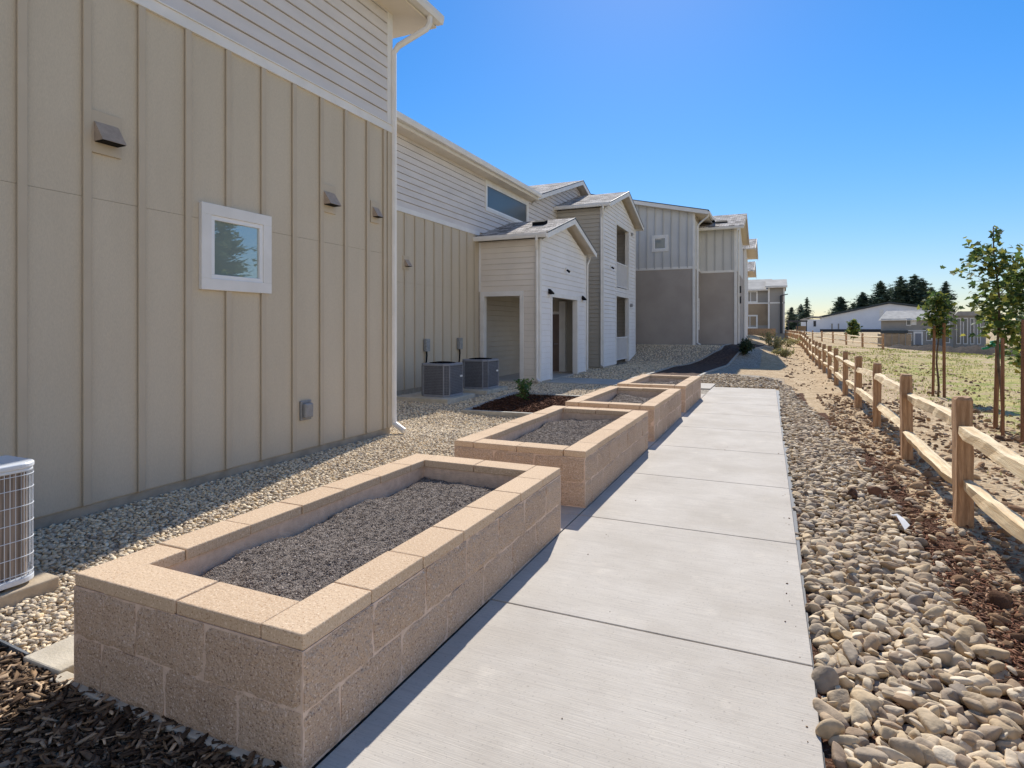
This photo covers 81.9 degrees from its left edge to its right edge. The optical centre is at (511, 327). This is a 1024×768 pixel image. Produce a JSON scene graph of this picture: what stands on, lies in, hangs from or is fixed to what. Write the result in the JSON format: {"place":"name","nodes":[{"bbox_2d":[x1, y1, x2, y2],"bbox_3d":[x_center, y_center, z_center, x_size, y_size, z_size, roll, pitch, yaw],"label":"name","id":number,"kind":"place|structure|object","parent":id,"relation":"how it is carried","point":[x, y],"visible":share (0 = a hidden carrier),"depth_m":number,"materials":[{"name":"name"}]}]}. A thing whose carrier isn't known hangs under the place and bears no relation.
{"place":"outdoors","nodes":[
{"label":"outdoors","id":0,"kind":"place"},
{"bbox_2d":[0,329,1023,767],"bbox_3d":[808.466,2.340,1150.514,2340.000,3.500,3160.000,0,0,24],"label":"ground","id":1,"kind":"structure","parent":0,"point":[764,361],"depth_m":11.38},
{"bbox_2d":[0,639,29,661],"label":"steel edging","id":2,"kind":"object","parent":1,"relation":"on","point":[12,647],"visible":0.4,"depth_m":2.92,"materials":[{"name":"grey metal"}]},
{"bbox_2d":[0,568,58,608],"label":"condenser pad","id":3,"kind":"object","parent":1,"relation":"on","point":[39,583],"visible":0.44,"depth_m":3.52,"materials":[{"name":"concrete"}]},
{"bbox_2d":[0,455,33,592],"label":"heat pump","id":4,"kind":"object","parent":3,"relation":"on","point":[15,519],"visible":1,"depth_m":3.48,"materials":[{"name":"white metal"}]},
{"bbox_2d":[0,642,281,767],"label":"wood chip mulch","id":5,"kind":"object","parent":1,"relation":"on","point":[32,726],"visible":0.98,"depth_m":2.31,"materials":[{"name":"brown wood"}]},
{"bbox_2d":[23,635,286,767],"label":"concrete footing","id":6,"kind":"object","parent":1,"relation":"on","point":[57,658],"visible":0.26,"depth_m":2.69,"materials":[{"name":"grey concrete"}]},
{"bbox_2d":[0,0,443,529],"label":"apartment building","id":7,"kind":"structure","parent":1,"relation":"on","point":[198,242],"depth_m":5.82,"materials":[{"name":"beige paint"}]},
{"bbox_2d":[199,201,271,293],"bbox_3d":[-2.952,-0.830,6.330,0.065,0.880,0.900,0,0,24],"label":"window","id":8,"kind":"structure","parent":7,"relation":"in","point":[235,245],"depth_m":6.29,"materials":[{"name":"white paint"}]},
{"bbox_2d":[0,431,459,653],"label":"gravel","id":9,"kind":"structure","parent":1,"relation":"on","point":[316,466],"depth_m":4.95,"materials":[{"name":"beige gravel"}]},
{"bbox_2d":[73,454,560,767],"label":"raised planter","id":10,"kind":"object","parent":1,"relation":"on","point":[310,628],"visible":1,"depth_m":2.62,"materials":[{"name":"beige concrete"}]},
{"bbox_2d":[397,392,474,403],"bbox_3d":[-1.767,1.620,13.597,1.400,0.160,1.300,0,0,24],"label":"condenser pad","id":11,"kind":"object","parent":1,"relation":"on","point":[416,397],"visible":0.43,"depth_m":13.08,"materials":[{"name":"concrete"}]},
{"bbox_2d":[421,361,462,397],"bbox_3d":[-1.591,1.153,13.541,0.754,0.775,0.827,0,0,24],"label":"condenser unit","id":12,"kind":"object","parent":11,"relation":"on","point":[443,379],"visible":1,"depth_m":13.21,"materials":[{"name":"grey metal"}]},
{"bbox_2d":[463,386,507,394],"bbox_3d":[-1.004,1.620,15.310,1.400,0.160,1.250,0,0,24],"label":"condenser pad","id":13,"kind":"object","parent":1,"relation":"on","point":[488,391],"visible":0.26,"depth_m":14.73,"materials":[{"name":"concrete"}]},
{"bbox_2d":[462,357,498,388],"bbox_3d":[-0.808,1.153,15.250,0.754,0.775,0.827,0,0,24],"label":"condenser unit","id":14,"kind":"object","parent":13,"relation":"on","point":[480,373],"visible":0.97,"depth_m":14.93,"materials":[{"name":"grey metal"}]},
{"bbox_2d":[390,382,616,437],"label":"gravel","id":15,"kind":"structure","parent":1,"relation":"on","point":[443,429],"depth_m":11.61,"materials":[{"name":"beige gravel"}]},
{"bbox_2d":[397,111,643,395],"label":"apartment building","id":16,"kind":"structure","parent":1,"relation":"on","point":[536,283],"depth_m":17.68,"materials":[{"name":"beige paint"}]},
{"bbox_2d":[485,180,528,222],"bbox_3d":[-0.132,-4.125,19.930,0.070,0.950,3.500,0,0,24],"label":"window","id":17,"kind":"structure","parent":16,"relation":"in","point":[499,201],"depth_m":19.68,"materials":[{"name":"blue glass"}]},
{"bbox_2d":[553,301,566,371],"bbox_3d":[1.403,0.310,21.568,1.200,2.540,0.142,0,0,24],"label":"door","id":18,"kind":"structure","parent":16,"relation":"in","point":[559,318],"depth_m":21.35,"materials":[{"name":"white paint"}]},
{"bbox_2d":[463,392,579,417],"bbox_3d":[0.591,1.665,12.683,2.452,0.190,2.850,0,0,24],"label":"bed edging","id":19,"kind":"object","parent":1,"relation":"on","point":[470,410],"visible":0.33,"depth_m":11.72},
{"bbox_2d":[473,394,577,412],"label":"bark mulch","id":20,"kind":"object","parent":1,"relation":"on","point":[533,403],"visible":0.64,"depth_m":12.61,"materials":[{"name":"brown wood"}]},
{"bbox_2d":[514,378,533,399],"bbox_3d":[0.286,1.390,13.108,0.421,0.578,0.505,0,0,24],"label":"young plant","id":21,"kind":"object","parent":20,"relation":"on","point":[523,388],"visible":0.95,"depth_m":13.02,"materials":[{"name":"green plant"}]},
{"bbox_2d":[569,344,722,379],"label":"gravel","id":22,"kind":"structure","parent":1,"relation":"on","point":[638,367],"depth_m":26.64,"materials":[{"name":"grey gravel"}]},
{"bbox_2d":[591,194,757,344],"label":"apartment building","id":23,"kind":"structure","parent":1,"relation":"on","point":[695,269],"depth_m":31.41,"materials":[{"name":"beige paint"}]},
{"bbox_2d":[652,234,667,251],"bbox_3d":[7.800,-4.460,31.094,0.870,0.880,0.060,0,0,24],"label":"window","id":24,"kind":"structure","parent":23,"relation":"in","point":[659,242],"depth_m":31.09,"materials":[{"name":"white paint"}]},
{"bbox_2d":[698,298,699,329],"bbox_3d":[9.915,-0.750,31.491,0.070,1.700,1.000,0,0,24],"label":"window","id":25,"kind":"structure","parent":23,"relation":"in","point":[698,298],"depth_m":31.92,"materials":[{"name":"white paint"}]},
{"bbox_2d":[627,344,729,379],"bbox_3d":[8.819,1.260,27.204,0.893,0.840,20.212,0,0,32],"label":"bed edging","id":26,"kind":"object","parent":1,"relation":"on","point":[721,347],"visible":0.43,"depth_m":25.77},
{"bbox_2d":[651,344,764,375],"bbox_3d":[9.655,1.241,27.676,2.089,0.779,21.844,0,0,29],"label":"mulch bed","id":27,"kind":"object","parent":1,"relation":"on","point":[726,354],"visible":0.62,"depth_m":25.70,"materials":[{"name":"brown wood"}]},
{"bbox_2d":[737,336,754,354],"bbox_3d":[10.854,0.821,27.383,0.860,0.934,1.451,0,0,24],"label":"shrub","id":28,"kind":"object","parent":27,"relation":"on","point":[745,345],"visible":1,"depth_m":27.11,"materials":[{"name":"green plant"}]},
{"bbox_2d":[698,345,766,375],"bbox_3d":[10.550,1.326,27.384,0.330,0.708,21.483,0,0,29],"label":"bed edging","id":29,"kind":"object","parent":1,"relation":"on","point":[728,364],"visible":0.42,"depth_m":25.09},
{"bbox_2d":[699,373,792,389],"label":"river cobbles","id":30,"kind":"object","parent":1,"relation":"on","point":[732,381],"visible":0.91,"depth_m":17.46,"materials":[{"name":"beige stone"}]},
{"bbox_2d":[748,329,775,335],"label":"garden wall","id":31,"kind":"structure","parent":1,"relation":"on","point":[754,331],"depth_m":57.19,"materials":[{"name":"brown wood"}]},
{"bbox_2d":[748,279,787,338],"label":"apartment building","id":32,"kind":"structure","parent":1,"relation":"on","point":[766,303],"depth_m":67.02,"materials":[{"name":"white paint"}]},
{"bbox_2d":[748,291,757,302],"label":"window","id":33,"kind":"structure","parent":32,"relation":"in","point":[756,295],"depth_m":67.52,"materials":[{"name":"white paint"}]},
{"bbox_2d":[748,315,757,327],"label":"window","id":34,"kind":"structure","parent":32,"relation":"in","point":[748,315],"depth_m":67.42,"materials":[{"name":"white paint"}]},
{"bbox_2d":[758,329,779,344],"bbox_3d":[16.775,0.593,38.466,1.687,1.158,1.427,0,0,-33],"label":"shrub","id":35,"kind":"object","parent":1,"relation":"on","point":[767,337],"visible":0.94,"depth_m":38.50,"materials":[{"name":"green plant"}]},
{"bbox_2d":[766,338,786,350],"bbox_3d":[15.528,0.986,34.677,0.971,0.959,1.424,0,0,-27],"label":"shrub","id":36,"kind":"object","parent":1,"relation":"on","point":[777,344],"visible":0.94,"depth_m":34.56,"materials":[{"name":"green plant"}]},
{"bbox_2d":[771,346,794,356],"bbox_3d":[14.069,1.268,30.579,1.174,0.682,0.906,0,0,24],"label":"shrub","id":37,"kind":"object","parent":1,"relation":"on","point":[783,352],"visible":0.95,"depth_m":30.33,"materials":[{"name":"green plant"}]},
{"bbox_2d":[776,335,801,346],"bbox_3d":[18.737,0.906,39.916,1.513,0.801,1.460,0,0,-27],"label":"shrub","id":38,"kind":"object","parent":1,"relation":"on","point":[790,341],"visible":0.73,"depth_m":39.74,"materials":[{"name":"green plant"}]},
{"bbox_2d":[785,307,800,329],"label":"conifer","id":39,"kind":"object","parent":1,"relation":"on","point":[791,314],"visible":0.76,"depth_m":208.92,"materials":[{"name":"green plant"}]},
{"bbox_2d":[787,320,806,333],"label":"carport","id":40,"kind":"object","parent":1,"relation":"on","point":[800,328],"visible":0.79,"depth_m":150.65,"materials":[{"name":"grey metal"}]},
{"bbox_2d":[794,304,803,323],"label":"conifer","id":41,"kind":"object","parent":1,"relation":"on","point":[800,309],"visible":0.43,"depth_m":229.61,"materials":[{"name":"green plant"}]},
{"bbox_2d":[798,297,813,324],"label":"conifer","id":42,"kind":"object","parent":1,"relation":"on","point":[806,312],"visible":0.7,"depth_m":224.62,"materials":[{"name":"green plant"}]},
{"bbox_2d":[800,316,821,331],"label":"shed","id":43,"kind":"structure","parent":1,"relation":"on","point":[813,325],"depth_m":188.43,"materials":[{"name":"white metal"}]},
{"bbox_2d":[826,296,851,313],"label":"conifer","id":44,"kind":"object","parent":1,"relation":"on","point":[840,305],"visible":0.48,"depth_m":253.38,"materials":[{"name":"green plant"}]},
{"bbox_2d":[797,330,883,349],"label":"split rail fence","id":45,"kind":"object","parent":1,"relation":"on","point":[862,336],"visible":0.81,"depth_m":48.19,"materials":[{"name":"brown wood"}]},
{"bbox_2d":[844,318,862,338],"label":"young tree","id":46,"kind":"object","parent":1,"relation":"on","point":[853,325],"visible":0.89,"depth_m":65.77,"materials":[{"name":"green plant"}]},
{"bbox_2d":[779,385,936,540],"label":"river cobbles","id":47,"kind":"object","parent":1,"relation":"on","point":[813,452],"visible":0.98,"depth_m":6.05,"materials":[{"name":"beige stone"}]},
{"bbox_2d":[846,488,857,498],"bbox_3d":[3.185,1.550,5.527,0.092,0.117,0.110,0,0,24],"label":"stone","id":48,"kind":"object","parent":47,"relation":"on","point":[852,492],"visible":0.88,"depth_m":5.49,"materials":[{"name":"brown stone"}]},
{"bbox_2d":[866,486,883,497],"bbox_3d":[3.443,1.565,5.581,0.142,0.145,0.129,0,0,4],"label":"stone","id":49,"kind":"object","parent":47,"relation":"on","point":[874,490],"visible":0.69,"depth_m":5.54,"materials":[{"name":"brown stone"}]},
{"bbox_2d":[890,514,909,529],"bbox_3d":[3.073,1.521,4.667,0.050,0.064,0.304,0,0,13],"label":"plastic scrap","id":50,"kind":"object","parent":47,"relation":"on","point":[904,523],"visible":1,"depth_m":4.61,"materials":[{"name":"white plastic"}]},
{"bbox_2d":[850,292,870,308],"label":"conifer","id":51,"kind":"object","parent":1,"relation":"on","point":[862,299],"visible":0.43,"depth_m":256.58,"materials":[{"name":"green plant"}]},
{"bbox_2d":[867,280,895,305],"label":"conifer","id":52,"kind":"object","parent":1,"relation":"on","point":[882,296],"visible":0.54,"depth_m":250.62,"materials":[{"name":"green plant"}]},
{"bbox_2d":[878,334,910,346],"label":"board fence","id":53,"kind":"object","parent":1,"relation":"on","point":[894,339],"visible":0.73,"depth_m":111.70,"materials":[{"name":"beige wood"}]},
{"bbox_2d":[780,350,1023,678],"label":"dirt clods","id":54,"kind":"object","parent":1,"relation":"on","point":[1002,599],"visible":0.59,"depth_m":6.39,"materials":[{"name":"brown soil"}]},
{"bbox_2d":[888,276,915,303],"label":"conifer","id":55,"kind":"object","parent":1,"relation":"on","point":[902,291],"visible":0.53,"depth_m":253.98,"materials":[{"name":"green plant"}]},
{"bbox_2d":[785,330,1023,542],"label":"split rail fence","id":56,"kind":"object","parent":1,"relation":"on","point":[958,474],"visible":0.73,"depth_m":5.03,"materials":[{"name":"brown wood"}]},
{"bbox_2d":[795,530,1023,767],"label":"river cobbles","id":57,"kind":"object","parent":1,"relation":"on","point":[902,584],"visible":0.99,"depth_m":2.76,"materials":[{"name":"beige stone"}]},
{"bbox_2d":[904,274,927,302],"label":"conifer","id":58,"kind":"object","parent":1,"relation":"on","point":[913,278],"visible":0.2,"depth_m":259.01,"materials":[{"name":"green plant"}]},
{"bbox_2d":[817,393,1023,741],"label":"bark bits","id":59,"kind":"object","parent":1,"relation":"on","point":[980,616],"visible":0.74,"depth_m":3.94,"materials":[{"name":"brown wood"}]},
{"bbox_2d":[908,278,935,309],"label":"conifer","id":60,"kind":"object","parent":1,"relation":"on","point":[921,294],"visible":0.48,"depth_m":248.86,"materials":[{"name":"green plant"}]},
{"bbox_2d":[825,403,1023,703],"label":"stray stones","id":61,"kind":"object","parent":1,"relation":"on","point":[1012,589],"visible":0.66,"depth_m":4.93,"materials":[{"name":"brown stone"}]},
{"bbox_2d":[878,310,985,346],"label":"apartment building","id":62,"kind":"structure","parent":1,"relation":"on","point":[899,322],"depth_m":128.53,"materials":[{"name":"white paint"}]},
{"bbox_2d":[906,318,910,325],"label":"window","id":63,"kind":"structure","parent":62,"relation":"in","point":[908,322],"depth_m":130.14,"materials":[{"name":"white paint"}]},
{"bbox_2d":[926,332,931,340],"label":"window","id":64,"kind":"structure","parent":62,"relation":"in","point":[928,338],"depth_m":128.11,"materials":[{"name":"grey glass"}]},
{"bbox_2d":[956,318,960,343],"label":"window","id":65,"kind":"structure","parent":62,"relation":"in","point":[958,332],"depth_m":125.03,"materials":[{"name":"grey glass"}]},
{"bbox_2d":[963,318,967,343],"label":"window","id":66,"kind":"structure","parent":62,"relation":"in","point":[965,324],"depth_m":124.36,"materials":[{"name":"grey glass"}]},
{"bbox_2d":[970,318,973,343],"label":"window","id":67,"kind":"structure","parent":62,"relation":"in","point":[971,319],"depth_m":123.79,"materials":[{"name":"grey glass"}]},
{"bbox_2d":[977,323,980,343],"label":"window","id":68,"kind":"structure","parent":62,"relation":"in","point":[978,325],"depth_m":123.12,"materials":[{"name":"grey glass"}]},
{"bbox_2d":[931,326,935,396],"bbox_3d":[10.232,0.853,14.319,0.098,1.821,0.063,0,0,45],"label":"tree stake","id":69,"kind":"object","parent":1,"relation":"on","point":[933,364],"visible":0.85,"depth_m":14.30,"materials":[{"name":"brown wood"}]},
{"bbox_2d":[916,290,964,396],"bbox_3d":[10.390,0.387,14.377,0.960,2.667,0.854,0,0,24],"label":"young tree","id":70,"kind":"object","parent":1,"relation":"on","point":[933,300],"visible":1,"depth_m":14.30,"materials":[{"name":"green plant"}]},
{"bbox_2d":[942,323,945,397],"bbox_3d":[10.397,0.822,14.197,0.075,1.900,0.068,0,0,24],"label":"tree stake","id":71,"kind":"object","parent":1,"relation":"on","point":[944,359],"visible":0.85,"depth_m":14.17,"materials":[{"name":"brown wood"}]},
{"bbox_2d":[938,281,958,312],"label":"conifer","id":72,"kind":"object","parent":1,"relation":"on","point":[945,288],"visible":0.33,"depth_m":260.76,"materials":[{"name":"green plant"}]},
{"bbox_2d":[887,344,1020,356],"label":"earth bank","id":73,"kind":"structure","parent":1,"relation":"on","point":[975,349],"depth_m":84.81,"materials":[{"name":"brown soil"}]},
{"bbox_2d":[940,225,1023,432],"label":"young tree","id":74,"kind":"object","parent":1,"relation":"on","point":[976,255],"visible":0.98,"depth_m":9.24,"materials":[{"name":"green plant"}]},
{"bbox_2d":[993,347,998,428],"bbox_3d":[7.967,0.995,9.701,0.104,1.521,0.066,0,0,10],"label":"tree stake","id":75,"kind":"object","parent":1,"relation":"on","point":[996,404],"visible":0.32,"depth_m":9.68,"materials":[{"name":"brown wood"}]},
{"bbox_2d":[982,341,1000,357],"bbox_3d":[7.810,0.345,9.533,0.275,0.331,0.578,0,0,24],"label":"tree tie","id":76,"kind":"object","parent":75,"relation":"attached to","point":[991,343],"visible":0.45,"depth_m":9.68,"materials":[{"name":"green plastic"}]},
{"bbox_2d":[982,255,1023,377],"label":"young tree","id":77,"kind":"object","parent":1,"relation":"on","point":[1016,349],"visible":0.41,"depth_m":9.47,"materials":[{"name":"green plant"}]},
{"bbox_2d":[1001,338,1004,435],"bbox_3d":[7.410,0.949,8.910,0.048,1.600,0.057,0,0,24],"label":"tree stake","id":78,"kind":"object","parent":1,"relation":"on","point":[1002,386],"visible":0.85,"depth_m":8.89,"materials":[{"name":"brown wood"}]},
{"bbox_2d":[1020,319,1023,442],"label":"tree stake","id":79,"kind":"object","parent":1,"relation":"on","point":[1022,390],"visible":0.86,"depth_m":8.45,"materials":[{"name":"brown wood"}]},
{"bbox_2d":[315,387,824,767],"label":"sidewalk","id":80,"kind":"structure","parent":0,"point":[651,629],"depth_m":3.00,"materials":[{"name":"concrete"}]},
{"bbox_2d":[454,405,648,507],"bbox_3d":[0.622,1.349,6.812,1.360,0.502,2.877,0,0,24],"label":"raised planter","id":81,"kind":"object","parent":80,"relation":"on","point":[592,454],"visible":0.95,"depth_m":6.09,"materials":[{"name":"beige concrete"}]},
{"bbox_2d":[565,386,680,441],"bbox_3d":[1.932,1.349,9.759,1.349,0.502,2.623,0,0,24],"label":"raised planter","id":82,"kind":"object","parent":80,"relation":"on","point":[662,406],"visible":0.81,"depth_m":9.46,"materials":[{"name":"beige concrete"}]},
{"bbox_2d":[617,374,700,411],"bbox_3d":[3.203,1.349,12.613,1.344,0.502,2.572,0,0,24],"label":"raised planter","id":83,"kind":"object","parent":80,"relation":"on","point":[689,387],"visible":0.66,"depth_m":12.38,"materials":[{"name":"beige concrete"}]},
{"bbox_2d":[499,371,715,389],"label":"entry path","id":84,"kind":"structure","parent":0,"point":[561,377],"depth_m":17.98,"materials":[{"name":"concrete"}]},
{"bbox_2d":[393,0,1023,327],"label":"sky","id":85,"kind":"structure","parent":0,"point":[860,143],"materials":[{"name":"blue"}]},
{"bbox_2d":[819,302,921,331],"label":"barn","id":86,"kind":"structure","parent":0,"point":[867,318],"depth_m":205.85,"materials":[{"name":"white metal"}]},
{"bbox_2d":[821,346,1023,491],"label":"dry grass","id":87,"kind":"structure","parent":0,"point":[940,352],"depth_m":26.31,"materials":[{"name":"plant"}]}
]}

